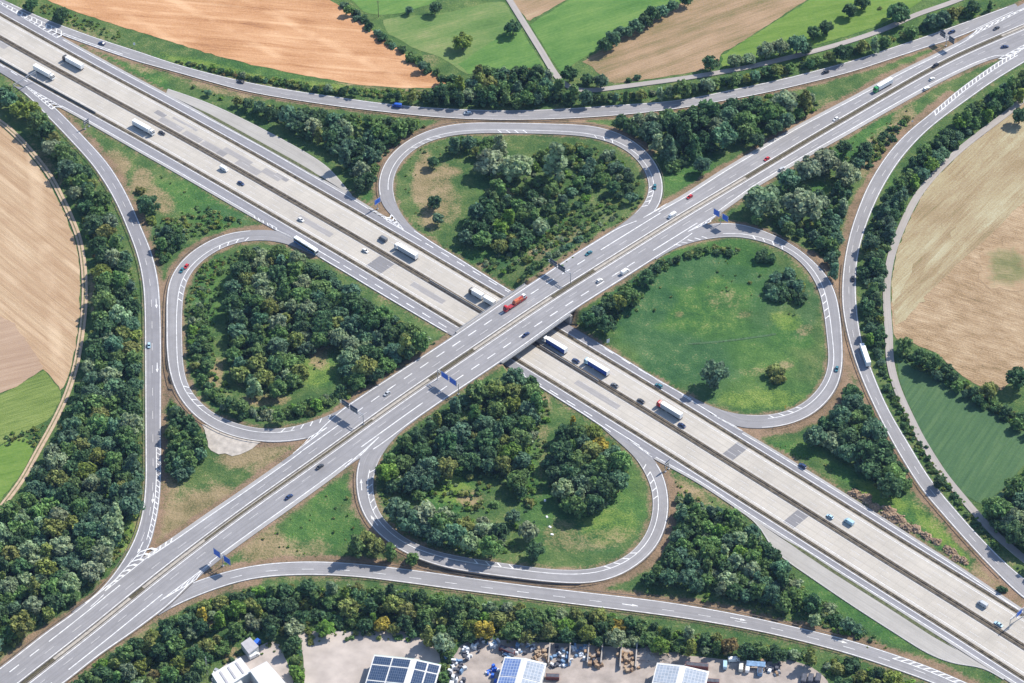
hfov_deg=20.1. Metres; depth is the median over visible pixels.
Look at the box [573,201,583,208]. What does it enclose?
bush
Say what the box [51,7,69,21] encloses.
tree
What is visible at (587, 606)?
guard rail
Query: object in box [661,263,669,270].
bush
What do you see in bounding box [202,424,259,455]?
crushed stone
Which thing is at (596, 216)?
bush
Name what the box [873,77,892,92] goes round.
lorry
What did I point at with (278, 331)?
tree
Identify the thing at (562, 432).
tree
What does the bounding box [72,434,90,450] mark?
tree
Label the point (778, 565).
tree
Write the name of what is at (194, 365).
bush
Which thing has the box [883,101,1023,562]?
country road
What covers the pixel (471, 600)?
tree
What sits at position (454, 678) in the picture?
scrap heap
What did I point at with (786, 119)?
tree
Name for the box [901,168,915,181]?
bush
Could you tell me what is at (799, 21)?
grass field
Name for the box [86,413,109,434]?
tree
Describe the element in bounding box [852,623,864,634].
bush
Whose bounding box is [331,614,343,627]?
bush
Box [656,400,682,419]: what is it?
lorry
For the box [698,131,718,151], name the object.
tree
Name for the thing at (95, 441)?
tree
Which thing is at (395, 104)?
van
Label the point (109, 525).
tree
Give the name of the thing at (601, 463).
tree
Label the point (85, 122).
sign gantry
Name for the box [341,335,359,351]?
tree
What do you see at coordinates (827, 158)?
tree
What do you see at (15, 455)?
pasture field
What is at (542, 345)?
guard rail
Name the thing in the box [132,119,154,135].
lorry
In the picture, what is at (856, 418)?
tree
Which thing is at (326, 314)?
tree
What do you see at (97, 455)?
tree
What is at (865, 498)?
bush
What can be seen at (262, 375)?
tree
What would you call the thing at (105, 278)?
tree
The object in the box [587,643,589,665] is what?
bay wall
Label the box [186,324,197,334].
bush
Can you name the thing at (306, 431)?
loop road
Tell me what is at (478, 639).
scrap heap
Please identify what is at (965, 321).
fallow field
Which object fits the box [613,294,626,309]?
tree
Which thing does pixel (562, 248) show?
bush
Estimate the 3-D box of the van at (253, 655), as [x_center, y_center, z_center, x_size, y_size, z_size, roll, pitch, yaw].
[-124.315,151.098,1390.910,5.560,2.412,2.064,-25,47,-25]
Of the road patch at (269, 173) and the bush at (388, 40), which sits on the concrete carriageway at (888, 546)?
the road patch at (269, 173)
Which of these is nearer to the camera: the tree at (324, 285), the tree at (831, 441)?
the tree at (831, 441)
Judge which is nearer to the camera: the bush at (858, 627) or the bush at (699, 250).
the bush at (858, 627)
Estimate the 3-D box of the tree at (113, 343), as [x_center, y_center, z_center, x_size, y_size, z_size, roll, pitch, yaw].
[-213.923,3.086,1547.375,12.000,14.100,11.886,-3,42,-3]
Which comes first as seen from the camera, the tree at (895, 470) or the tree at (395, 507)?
the tree at (395, 507)
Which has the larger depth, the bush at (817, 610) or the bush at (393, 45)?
the bush at (393, 45)
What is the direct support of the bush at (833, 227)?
on the ground at (664, 334)
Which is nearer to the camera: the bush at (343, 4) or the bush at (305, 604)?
the bush at (305, 604)
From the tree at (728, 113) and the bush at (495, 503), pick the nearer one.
the bush at (495, 503)
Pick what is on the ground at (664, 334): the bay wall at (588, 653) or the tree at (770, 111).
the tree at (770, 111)
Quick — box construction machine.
[512,293,525,304]
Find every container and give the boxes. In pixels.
[254,638,260,644]
[499,644,514,654]
[546,673,558,680]
[685,661,708,669]
[707,678,719,682]
[757,667,762,675]
[801,673,806,682]
[807,673,813,682]
[815,672,820,682]
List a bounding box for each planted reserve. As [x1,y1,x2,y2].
[21,658,55,682]
[129,587,144,598]
[204,419,371,540]
[428,349,473,380]
[551,270,595,297]
[745,35,1001,178]
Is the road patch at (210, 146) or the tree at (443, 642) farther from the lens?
the road patch at (210, 146)
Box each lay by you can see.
[166,89,351,194]
[734,507,1003,679]
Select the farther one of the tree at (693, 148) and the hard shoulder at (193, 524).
the tree at (693, 148)
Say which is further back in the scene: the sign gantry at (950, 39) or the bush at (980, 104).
the sign gantry at (950, 39)
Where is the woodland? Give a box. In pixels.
[0,0,1023,682]
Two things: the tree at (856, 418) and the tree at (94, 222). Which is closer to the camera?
the tree at (856, 418)
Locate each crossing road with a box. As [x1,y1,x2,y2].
[0,3,1023,682]
[29,29,1023,682]
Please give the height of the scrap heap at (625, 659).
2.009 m
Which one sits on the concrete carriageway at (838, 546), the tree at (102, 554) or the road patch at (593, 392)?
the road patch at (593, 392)
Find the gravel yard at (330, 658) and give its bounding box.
[298,631,440,682]
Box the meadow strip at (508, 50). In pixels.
[458,30,544,73]
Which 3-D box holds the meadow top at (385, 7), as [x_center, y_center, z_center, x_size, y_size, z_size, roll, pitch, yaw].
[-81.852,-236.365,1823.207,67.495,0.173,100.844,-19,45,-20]
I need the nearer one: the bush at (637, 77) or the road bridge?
the road bridge
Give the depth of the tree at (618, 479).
1467.86 m
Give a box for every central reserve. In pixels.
[0,36,1023,649]
[23,25,1023,682]
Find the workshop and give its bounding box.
[212,657,250,682]
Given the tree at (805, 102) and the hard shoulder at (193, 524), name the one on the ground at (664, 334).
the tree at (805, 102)
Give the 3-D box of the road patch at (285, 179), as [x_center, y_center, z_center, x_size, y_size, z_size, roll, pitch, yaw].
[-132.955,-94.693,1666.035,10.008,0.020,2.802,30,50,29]
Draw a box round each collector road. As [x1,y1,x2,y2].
[0,4,1022,612]
[0,63,1023,682]
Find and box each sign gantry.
[13,70,36,93]
[83,118,89,129]
[213,548,230,566]
[340,399,364,424]
[374,197,379,209]
[436,369,459,394]
[548,258,570,283]
[664,459,669,472]
[713,208,728,224]
[939,29,954,45]
[1008,607,1023,629]
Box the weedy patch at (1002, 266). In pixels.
[974,242,1023,291]
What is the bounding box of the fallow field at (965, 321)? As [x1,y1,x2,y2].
[891,104,1023,389]
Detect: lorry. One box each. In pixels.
[33,64,54,79]
[62,54,83,69]
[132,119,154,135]
[394,242,417,260]
[468,287,495,305]
[503,296,526,311]
[542,335,567,354]
[583,357,609,376]
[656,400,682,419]
[859,343,870,366]
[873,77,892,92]
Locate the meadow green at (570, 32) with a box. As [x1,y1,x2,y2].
[530,0,679,70]
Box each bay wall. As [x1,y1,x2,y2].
[548,643,550,665]
[568,643,570,665]
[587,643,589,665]
[600,643,602,663]
[619,644,621,669]
[635,643,637,669]
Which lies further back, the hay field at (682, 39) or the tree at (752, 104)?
the hay field at (682, 39)
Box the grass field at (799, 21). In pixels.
[721,0,921,65]
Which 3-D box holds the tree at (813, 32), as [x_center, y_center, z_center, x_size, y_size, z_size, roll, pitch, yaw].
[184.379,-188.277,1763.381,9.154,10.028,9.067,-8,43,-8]
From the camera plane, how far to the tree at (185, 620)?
1397.94 m
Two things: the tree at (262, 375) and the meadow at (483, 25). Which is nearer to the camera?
the tree at (262, 375)
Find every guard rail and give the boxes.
[0,13,1022,613]
[0,35,1023,643]
[0,38,1023,647]
[0,600,85,664]
[1,60,1023,676]
[20,24,1023,682]
[26,27,1023,682]
[28,97,143,609]
[65,583,191,682]
[147,55,902,119]
[165,233,261,441]
[327,575,841,653]
[329,559,841,636]
[354,473,669,584]
[377,121,663,202]
[762,228,844,427]
[840,263,999,576]
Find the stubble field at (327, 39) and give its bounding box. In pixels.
[49,0,445,87]
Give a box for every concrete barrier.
[0,59,95,113]
[429,280,483,311]
[539,345,598,381]
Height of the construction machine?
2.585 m
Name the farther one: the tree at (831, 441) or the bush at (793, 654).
the tree at (831, 441)
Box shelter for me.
[746,660,765,669]
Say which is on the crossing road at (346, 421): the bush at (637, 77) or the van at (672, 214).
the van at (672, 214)
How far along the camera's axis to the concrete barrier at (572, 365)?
1546.72 m
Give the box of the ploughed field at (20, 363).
[0,316,42,392]
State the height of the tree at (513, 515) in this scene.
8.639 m
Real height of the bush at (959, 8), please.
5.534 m
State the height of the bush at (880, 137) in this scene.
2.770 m
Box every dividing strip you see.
[0,14,1023,617]
[0,61,1023,680]
[192,106,325,180]
[784,539,954,648]
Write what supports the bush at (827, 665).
on the ground at (664, 334)
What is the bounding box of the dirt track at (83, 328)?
[0,119,87,509]
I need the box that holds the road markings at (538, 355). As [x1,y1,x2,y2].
[0,17,1023,681]
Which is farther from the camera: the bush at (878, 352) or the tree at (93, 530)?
the bush at (878, 352)
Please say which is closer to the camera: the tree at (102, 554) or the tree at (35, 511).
the tree at (102, 554)
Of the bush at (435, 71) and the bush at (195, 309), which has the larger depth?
the bush at (435, 71)
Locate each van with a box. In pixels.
[219,164,227,171]
[248,652,259,659]
[378,235,387,241]
[392,102,401,107]
[620,268,629,274]
[667,211,676,218]
[723,660,726,669]
[728,656,739,662]
[739,663,742,671]
[745,664,749,672]
[844,518,854,525]
[977,600,988,607]
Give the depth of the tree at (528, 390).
1518.32 m
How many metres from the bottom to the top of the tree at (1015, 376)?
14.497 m
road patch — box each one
[0,41,8,48]
[154,110,166,116]
[158,117,184,131]
[173,117,197,130]
[182,130,202,142]
[200,140,221,152]
[216,150,227,156]
[223,147,252,164]
[235,160,260,175]
[261,168,282,180]
[276,173,288,181]
[297,215,332,236]
[366,256,393,273]
[410,282,445,303]
[574,380,619,408]
[723,442,746,460]
[783,510,807,527]
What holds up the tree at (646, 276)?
on the ground at (664, 334)
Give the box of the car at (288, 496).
[285,494,292,499]
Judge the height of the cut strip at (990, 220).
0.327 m
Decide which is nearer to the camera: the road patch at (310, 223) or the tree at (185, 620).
the tree at (185, 620)
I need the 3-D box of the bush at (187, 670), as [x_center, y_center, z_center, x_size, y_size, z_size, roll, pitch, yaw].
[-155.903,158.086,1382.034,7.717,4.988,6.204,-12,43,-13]
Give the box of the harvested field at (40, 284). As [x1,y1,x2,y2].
[0,126,80,389]
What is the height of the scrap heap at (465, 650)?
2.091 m
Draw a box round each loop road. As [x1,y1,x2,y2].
[166,230,340,441]
[356,419,668,584]
[379,122,662,232]
[656,223,842,428]
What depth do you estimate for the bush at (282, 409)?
1513.70 m
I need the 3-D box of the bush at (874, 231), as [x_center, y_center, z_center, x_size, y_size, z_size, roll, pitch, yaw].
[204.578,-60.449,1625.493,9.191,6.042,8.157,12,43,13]
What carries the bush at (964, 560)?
on the ground at (664, 334)
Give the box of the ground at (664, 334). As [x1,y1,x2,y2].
[0,0,1023,682]
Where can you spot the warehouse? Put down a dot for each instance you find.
(265, 672)
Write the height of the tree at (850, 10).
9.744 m
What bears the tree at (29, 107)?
on the ground at (664, 334)
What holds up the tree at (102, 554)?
on the ground at (664, 334)
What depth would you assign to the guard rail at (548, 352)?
1545.22 m
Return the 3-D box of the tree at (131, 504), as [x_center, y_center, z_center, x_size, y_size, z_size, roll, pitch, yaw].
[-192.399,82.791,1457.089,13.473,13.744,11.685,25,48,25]
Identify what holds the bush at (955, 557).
on the ground at (664, 334)
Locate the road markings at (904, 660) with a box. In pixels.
[0,2,1023,682]
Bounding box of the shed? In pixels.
[241,637,258,659]
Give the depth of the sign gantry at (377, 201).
1641.32 m
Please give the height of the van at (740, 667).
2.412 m
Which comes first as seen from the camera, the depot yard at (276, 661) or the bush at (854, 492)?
the depot yard at (276, 661)
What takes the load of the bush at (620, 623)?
on the ground at (664, 334)
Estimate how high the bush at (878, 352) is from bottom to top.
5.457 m
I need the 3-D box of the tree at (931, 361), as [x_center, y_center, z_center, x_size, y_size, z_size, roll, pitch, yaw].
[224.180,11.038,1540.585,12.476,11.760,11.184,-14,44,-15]
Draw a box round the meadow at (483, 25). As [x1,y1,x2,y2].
[383,2,545,73]
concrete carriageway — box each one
[0,16,1023,642]
[0,40,1023,675]
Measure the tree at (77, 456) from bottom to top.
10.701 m
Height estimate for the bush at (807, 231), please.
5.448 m
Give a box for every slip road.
[0,0,1017,119]
[14,86,160,611]
[157,561,966,682]
[842,57,1023,597]
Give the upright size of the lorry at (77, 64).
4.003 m
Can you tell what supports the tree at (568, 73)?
on the ground at (664, 334)
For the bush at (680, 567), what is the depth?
1432.17 m
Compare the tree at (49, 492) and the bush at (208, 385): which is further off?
the bush at (208, 385)
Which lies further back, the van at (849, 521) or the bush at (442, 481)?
the bush at (442, 481)
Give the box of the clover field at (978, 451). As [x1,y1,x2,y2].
[897,357,1023,502]
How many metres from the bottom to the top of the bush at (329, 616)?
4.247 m
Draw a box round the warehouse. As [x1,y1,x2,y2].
[250,661,284,682]
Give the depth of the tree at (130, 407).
1510.32 m
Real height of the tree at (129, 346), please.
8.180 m
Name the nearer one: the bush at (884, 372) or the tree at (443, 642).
the tree at (443, 642)
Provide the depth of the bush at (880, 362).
1545.44 m
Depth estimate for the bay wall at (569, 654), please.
1389.72 m
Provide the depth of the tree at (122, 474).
1473.45 m
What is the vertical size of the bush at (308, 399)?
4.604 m
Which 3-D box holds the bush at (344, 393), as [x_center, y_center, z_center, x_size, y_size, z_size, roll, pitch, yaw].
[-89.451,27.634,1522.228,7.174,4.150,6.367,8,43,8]
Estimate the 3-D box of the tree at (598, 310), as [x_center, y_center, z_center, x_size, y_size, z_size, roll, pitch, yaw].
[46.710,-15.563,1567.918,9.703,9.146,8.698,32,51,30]
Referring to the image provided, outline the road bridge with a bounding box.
[453,283,572,363]
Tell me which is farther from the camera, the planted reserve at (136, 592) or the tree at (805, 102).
the tree at (805, 102)
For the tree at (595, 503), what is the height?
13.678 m
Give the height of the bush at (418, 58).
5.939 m
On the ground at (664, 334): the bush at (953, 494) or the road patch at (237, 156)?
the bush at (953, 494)
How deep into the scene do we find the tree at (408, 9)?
1782.48 m
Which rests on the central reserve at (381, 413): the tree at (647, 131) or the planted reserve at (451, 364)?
the planted reserve at (451, 364)
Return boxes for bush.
[135,186,145,194]
[145,216,156,225]
[155,231,163,236]
[155,250,162,256]
[159,253,169,264]
[162,231,174,239]
[164,245,174,253]
[172,225,182,233]
[178,667,190,675]
[184,606,196,614]
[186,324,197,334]
[187,335,195,339]
[188,339,197,344]
[189,361,200,369]
[191,305,201,312]
[192,320,204,328]
[192,353,201,359]
[194,310,204,318]
[195,369,203,376]
[201,356,210,360]
[203,382,213,389]
[203,387,218,398]
[204,371,213,376]
[205,302,211,309]
[210,643,229,657]
[213,395,223,406]
[216,268,225,275]
[216,604,227,618]
[220,634,232,645]
[237,410,248,420]
[245,612,261,631]
[248,407,257,417]
[257,406,267,414]
[260,408,274,421]
[264,597,280,613]
[275,408,285,412]
[284,408,294,419]
[290,654,302,664]
[294,649,302,655]
[298,597,312,610]
[303,396,313,403]
[304,406,314,416]
[310,608,325,623]
[323,397,335,406]
[325,612,332,620]
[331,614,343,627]
[335,389,347,397]
[340,2,349,8]
[345,612,359,628]
[352,8,360,15]
[352,15,360,21]
[360,14,368,22]
[364,22,373,31]
[368,585,380,594]
[373,29,382,35]
[377,32,387,41]
[384,38,392,44]
[388,42,396,49]
[398,46,406,53]
[405,53,414,62]
[405,626,420,638]
[414,55,423,64]
[423,66,432,74]
[432,67,440,75]
[432,606,446,618]
[434,615,449,627]
[438,478,445,484]
[438,663,446,671]
[444,656,453,663]
[446,625,461,639]
[447,504,453,509]
[465,474,473,480]
[472,504,479,509]
[481,601,499,613]
[489,67,499,75]
[489,257,495,264]
[489,500,498,508]
[503,609,516,623]
[509,66,518,79]
[518,70,532,82]
[522,255,531,263]
[524,265,535,274]
[525,498,534,508]
[527,464,534,470]
[529,487,536,493]
[531,431,538,439]
[532,195,546,205]
[538,261,545,267]
[540,203,554,215]
[542,256,552,262]
[542,399,547,406]
[542,416,550,422]
[546,233,554,239]
[547,93,560,103]
[553,250,561,257]
[557,194,567,203]
[559,245,567,251]
[564,155,577,164]
[566,187,577,196]
[566,243,573,248]
[573,162,583,169]
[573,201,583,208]
[573,218,579,225]
[573,236,583,242]
[577,145,593,157]
[580,194,589,201]
[581,183,591,192]
[585,206,594,210]
[589,224,599,232]
[592,213,598,219]
[599,149,615,161]
[607,161,624,173]
[612,619,626,631]
[615,174,622,180]
[624,281,631,287]
[625,634,639,646]
[634,74,641,80]
[635,620,651,634]
[649,90,656,95]
[656,260,663,265]
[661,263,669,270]
[665,258,672,265]
[672,255,680,263]
[676,564,685,572]
[684,249,692,258]
[695,247,702,253]
[704,586,711,592]
[705,247,711,253]
[711,515,723,523]
[712,249,721,254]
[720,76,728,84]
[725,249,733,257]
[734,567,743,575]
[755,248,768,262]
[763,283,779,299]
[765,363,785,376]
[766,253,775,263]
[768,374,786,384]
[769,272,782,283]
[770,292,778,301]
[776,282,787,291]
[777,289,790,301]
[781,66,789,74]
[783,267,795,278]
[785,277,797,287]
[787,578,803,588]
[788,288,795,294]
[788,573,794,578]
[788,649,800,660]
[792,292,807,305]
[794,282,805,293]
[798,61,805,69]
[803,225,813,237]
[809,608,820,613]
[815,189,824,196]
[819,249,829,256]
[820,215,827,224]
[823,602,837,614]
[823,662,830,669]
[825,613,843,626]
[827,204,840,213]
[827,214,843,225]
[829,196,838,204]
[829,222,839,231]
[830,662,844,675]
[834,676,852,682]
[843,656,860,672]
[847,488,860,498]
[851,669,870,682]
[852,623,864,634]
[853,47,860,54]
[858,493,872,504]
[861,277,872,285]
[862,247,877,253]
[863,309,876,316]
[865,162,872,167]
[867,228,883,235]
[869,503,880,511]
[872,145,879,150]
[872,347,884,358]
[873,317,882,326]
[873,336,886,348]
[875,248,885,258]
[876,358,885,365]
[877,135,885,141]
[877,231,894,244]
[877,244,891,250]
[878,141,884,146]
[878,369,886,375]
[879,146,886,151]
[880,130,888,135]
[880,511,891,518]
[881,505,896,513]
[882,383,889,391]
[887,390,895,397]
[888,511,906,523]
[889,135,897,141]
[891,395,899,402]
[893,125,901,130]
[899,522,912,532]
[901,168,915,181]
[902,413,908,419]
[903,115,910,122]
[905,679,915,682]
[911,163,923,172]
[911,524,920,534]
[918,22,928,31]
[920,530,931,540]
[929,537,941,545]
[942,545,956,555]
[943,377,952,386]
[947,141,958,149]
[950,125,961,132]
[951,491,958,498]
[951,554,960,562]
[956,6,964,16]
[958,556,968,564]
[961,126,972,134]
[963,103,975,111]
[974,101,985,109]
[980,400,988,409]
[983,94,992,104]
[988,396,1000,405]
[989,405,1000,413]
[996,585,1007,591]
[998,410,1010,421]
[1009,412,1015,418]
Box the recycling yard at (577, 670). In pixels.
[450,640,827,682]
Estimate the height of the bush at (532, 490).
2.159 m
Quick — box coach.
[293,235,318,255]
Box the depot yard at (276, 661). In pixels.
[211,642,292,682]
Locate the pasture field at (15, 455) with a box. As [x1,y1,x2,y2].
[0,437,32,500]
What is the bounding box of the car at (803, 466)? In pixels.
[798,463,806,468]
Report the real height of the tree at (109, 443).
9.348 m
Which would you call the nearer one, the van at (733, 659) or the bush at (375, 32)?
the van at (733, 659)
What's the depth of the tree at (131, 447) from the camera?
1487.63 m
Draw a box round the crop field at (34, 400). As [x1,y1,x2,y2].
[0,370,60,443]
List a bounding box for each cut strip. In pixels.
[904,182,1023,312]
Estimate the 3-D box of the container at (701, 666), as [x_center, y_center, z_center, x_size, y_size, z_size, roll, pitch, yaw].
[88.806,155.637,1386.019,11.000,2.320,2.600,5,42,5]
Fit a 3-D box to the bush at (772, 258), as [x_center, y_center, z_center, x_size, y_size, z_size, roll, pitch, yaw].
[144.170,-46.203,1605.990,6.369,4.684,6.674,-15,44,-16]
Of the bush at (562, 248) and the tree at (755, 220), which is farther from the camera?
the tree at (755, 220)
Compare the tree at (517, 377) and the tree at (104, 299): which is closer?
the tree at (517, 377)
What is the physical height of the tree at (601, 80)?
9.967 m
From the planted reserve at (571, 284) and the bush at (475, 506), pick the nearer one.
the bush at (475, 506)
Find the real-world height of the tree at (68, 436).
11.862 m
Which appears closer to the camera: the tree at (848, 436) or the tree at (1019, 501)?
the tree at (1019, 501)
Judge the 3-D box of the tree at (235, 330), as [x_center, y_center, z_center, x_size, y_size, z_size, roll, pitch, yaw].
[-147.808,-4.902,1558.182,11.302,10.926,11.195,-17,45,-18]
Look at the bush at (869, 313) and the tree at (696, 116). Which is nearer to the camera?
the bush at (869, 313)
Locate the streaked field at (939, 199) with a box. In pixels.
[891,104,1023,324]
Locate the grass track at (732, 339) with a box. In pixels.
[688,333,775,344]
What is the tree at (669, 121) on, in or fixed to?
on the ground at (664, 334)
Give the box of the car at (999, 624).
[994,621,1002,627]
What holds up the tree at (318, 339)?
on the ground at (664, 334)
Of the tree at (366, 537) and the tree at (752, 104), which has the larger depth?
the tree at (752, 104)
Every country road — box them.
[506,0,962,92]
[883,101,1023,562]
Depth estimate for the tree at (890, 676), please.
1373.65 m
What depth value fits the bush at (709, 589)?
1423.23 m
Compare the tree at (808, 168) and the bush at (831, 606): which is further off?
the tree at (808, 168)
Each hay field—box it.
[513,0,564,20]
[583,0,805,82]
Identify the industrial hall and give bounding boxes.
[365,654,440,682]
[497,657,546,682]
[652,663,708,682]
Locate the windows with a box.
[294,239,318,252]
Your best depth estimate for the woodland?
1531.86 m
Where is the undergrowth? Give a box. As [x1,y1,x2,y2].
[0,1,1023,682]
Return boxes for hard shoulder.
[60,106,262,222]
[63,38,383,215]
[145,462,282,557]
[223,465,345,554]
[654,458,1013,682]
[661,43,957,208]
[721,59,987,211]
[743,432,1021,609]
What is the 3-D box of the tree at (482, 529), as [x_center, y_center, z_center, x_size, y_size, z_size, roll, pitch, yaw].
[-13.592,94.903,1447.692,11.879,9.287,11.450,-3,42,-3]
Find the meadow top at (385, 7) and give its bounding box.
[352,0,435,14]
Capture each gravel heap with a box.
[628,645,663,665]
[660,652,679,663]
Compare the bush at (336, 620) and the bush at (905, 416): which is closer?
the bush at (336, 620)
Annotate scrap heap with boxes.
[444,656,466,674]
[447,668,465,682]
[461,640,480,661]
[471,637,484,649]
[485,663,499,682]
[487,638,500,648]
[501,638,535,659]
[531,646,549,663]
[549,644,572,668]
[569,643,589,660]
[584,647,603,669]
[615,650,640,672]
[760,659,780,675]
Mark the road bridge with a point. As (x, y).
(568, 318)
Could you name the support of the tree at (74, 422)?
on the ground at (664, 334)
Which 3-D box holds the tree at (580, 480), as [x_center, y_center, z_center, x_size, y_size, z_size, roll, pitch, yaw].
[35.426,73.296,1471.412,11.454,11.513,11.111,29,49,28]
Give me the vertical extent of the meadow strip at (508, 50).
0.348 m
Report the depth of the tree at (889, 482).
1466.66 m
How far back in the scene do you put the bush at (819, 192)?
1648.64 m
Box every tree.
[0,500,20,522]
[0,522,12,546]
[0,576,18,593]
[0,602,8,620]
[0,624,18,642]
[4,530,26,547]
[5,600,22,616]
[10,557,33,573]
[10,609,35,637]
[11,508,31,522]
[15,492,38,508]
[16,540,40,557]
[18,521,39,538]
[21,100,41,118]
[21,595,43,614]
[22,0,37,10]
[25,480,47,498]
[26,109,48,129]
[26,502,48,518]
[27,576,42,596]
[34,557,57,576]
[38,542,54,559]
[40,518,64,537]
[40,577,60,596]
[41,139,60,154]
[41,485,62,501]
[42,592,64,609]
[44,451,67,472]
[45,469,68,487]
[48,570,66,580]
[49,535,74,555]
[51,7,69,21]
[57,159,76,178]
[57,481,79,504]
[57,572,81,592]
[58,429,79,448]
[59,441,76,459]
[61,416,81,432]
[67,558,88,573]
[69,449,89,463]
[71,497,90,513]
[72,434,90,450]
[73,461,96,480]
[75,536,95,556]
[79,561,104,581]
[80,383,101,395]
[82,214,103,234]
[82,474,101,491]
[83,393,104,410]
[83,521,103,539]
[85,342,106,360]
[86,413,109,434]
[87,434,103,448]
[87,502,110,520]
[88,447,107,464]
[89,406,110,417]
[90,264,111,281]
[90,544,113,567]
[91,289,116,310]
[93,223,117,237]
[93,271,115,287]
[93,317,114,336]
[97,366,121,384]
[98,436,119,451]
[99,514,123,538]
[102,335,123,351]
[103,451,122,465]
[104,378,124,396]
[104,395,122,412]
[107,501,124,525]
[108,234,122,249]
[108,304,132,325]
[114,425,137,445]
[114,467,133,482]
[115,644,135,662]
[117,399,143,414]
[118,493,145,514]
[119,316,140,330]
[119,384,138,401]
[119,412,144,436]
[119,480,142,497]
[120,296,142,313]
[121,341,141,354]
[121,440,142,457]
[122,453,143,474]
[136,194,160,212]
[142,636,154,655]
[159,665,178,682]
[164,634,185,654]
[177,612,198,631]
[221,294,243,315]
[228,323,248,338]
[229,260,251,276]
[245,353,267,372]
[246,377,262,398]
[247,342,270,358]
[251,271,271,287]
[253,368,273,385]
[265,245,287,260]
[266,265,286,283]
[266,336,288,354]
[267,313,286,329]
[268,324,288,339]
[276,279,292,301]
[276,596,298,613]
[283,355,302,370]
[284,618,304,635]
[289,320,312,332]
[291,287,311,303]
[298,299,316,316]
[308,331,328,348]
[309,279,331,294]
[311,309,333,321]
[312,317,333,337]
[323,289,343,306]
[327,327,348,345]
[336,346,362,364]
[337,597,358,616]
[340,314,361,335]
[341,292,363,311]
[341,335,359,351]
[347,372,365,390]
[347,534,364,557]
[351,303,365,319]
[352,355,377,376]
[354,328,373,341]
[358,312,380,331]
[359,529,376,547]
[366,537,385,557]
[375,462,399,481]
[383,497,410,520]
[383,542,396,561]
[384,595,404,614]
[394,454,416,471]
[396,508,422,534]
[397,332,411,358]
[401,321,423,339]
[405,6,412,13]
[405,553,418,565]
[406,426,428,443]
[410,441,431,462]
[412,500,437,526]
[413,520,433,537]
[415,604,436,621]
[416,456,438,471]
[420,625,434,646]
[425,527,444,546]
[427,156,438,166]
[427,195,441,209]
[427,512,452,530]
[429,1,441,13]
[432,213,443,223]
[432,632,455,651]
[435,431,456,450]
[435,445,456,459]
[437,456,457,478]
[441,523,467,546]
[444,595,465,615]
[449,609,468,624]
[450,421,471,442]
[451,32,472,49]
[455,516,475,530]
[458,452,480,471]
[458,531,480,551]
[462,593,480,610]
[466,379,489,403]
[467,403,480,425]
[472,414,494,431]
[473,148,503,174]
[473,522,492,537]
[473,620,494,639]
[475,428,499,446]
[478,534,504,557]
[487,401,506,418]
[491,134,507,156]
[497,415,517,431]
[498,154,534,181]
[498,441,521,462]
[500,367,526,385]
[500,620,523,639]
[503,19,521,33]
[504,509,520,524]
[506,469,527,488]
[509,429,531,449]
[518,520,539,542]
[520,383,541,399]
[525,540,544,560]
[532,608,547,625]
[539,622,556,639]
[540,454,562,470]
[542,141,567,181]
[550,440,574,463]
[551,477,574,498]
[554,423,571,441]
[556,617,575,632]
[557,462,579,479]
[560,65,578,81]
[565,449,591,469]
[567,495,587,518]
[570,415,575,424]
[571,473,591,491]
[574,487,585,500]
[578,464,600,477]
[579,309,599,326]
[580,73,593,84]
[580,441,602,461]
[583,493,604,514]
[584,423,602,439]
[589,305,605,316]
[589,455,612,475]
[590,478,615,501]
[592,437,608,451]
[593,73,608,86]
[597,314,617,332]
[600,294,617,311]
[605,627,626,647]
[607,469,629,491]
[609,450,633,471]
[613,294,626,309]
[618,287,640,305]
[636,120,663,141]
[639,269,655,284]
[648,263,661,275]
[659,111,679,132]
[659,134,677,161]
[660,550,681,568]
[674,116,692,152]
[681,107,710,130]
[685,133,702,160]
[692,156,711,172]
[697,98,719,119]
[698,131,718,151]
[699,359,729,388]
[702,55,720,70]
[706,535,722,551]
[711,121,737,148]
[716,570,738,585]
[718,105,738,124]
[721,97,741,111]
[727,54,744,66]
[732,110,760,129]
[740,95,763,115]
[742,53,755,63]
[742,183,785,218]
[750,133,764,147]
[750,214,762,225]
[756,41,775,58]
[758,99,786,122]
[765,120,782,135]
[769,560,791,576]
[770,89,797,111]
[771,37,789,55]
[775,168,800,190]
[777,112,794,128]
[782,187,822,222]
[787,35,807,53]
[793,155,821,180]
[797,89,812,112]
[803,425,827,445]
[804,41,812,53]
[807,26,821,39]
[811,148,840,174]
[818,20,833,34]
[820,431,840,452]
[828,404,851,422]
[828,417,848,432]
[832,160,861,185]
[835,140,852,155]
[837,427,861,445]
[838,444,858,462]
[841,394,863,411]
[842,3,857,17]
[846,409,867,426]
[853,439,878,461]
[854,0,870,9]
[858,457,882,478]
[861,418,887,440]
[870,447,896,465]
[871,437,894,454]
[877,472,903,498]
[880,462,905,482]
[882,669,902,682]
[886,2,910,22]
[895,337,912,353]
[911,348,926,365]
[921,351,942,369]
[933,475,946,488]
[939,363,953,374]
[979,381,998,397]
[981,496,1013,518]
[989,518,1006,532]
[1000,506,1023,524]
[1000,519,1023,547]
[1003,474,1023,499]
[1005,366,1023,390]
[1012,107,1023,123]
[1012,491,1023,510]
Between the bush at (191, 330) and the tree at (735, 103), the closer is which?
the bush at (191, 330)
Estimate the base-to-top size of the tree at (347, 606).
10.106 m
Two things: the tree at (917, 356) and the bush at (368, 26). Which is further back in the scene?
the bush at (368, 26)
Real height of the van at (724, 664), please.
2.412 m
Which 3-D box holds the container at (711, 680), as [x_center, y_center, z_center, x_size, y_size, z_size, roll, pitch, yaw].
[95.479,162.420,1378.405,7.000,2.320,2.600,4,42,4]

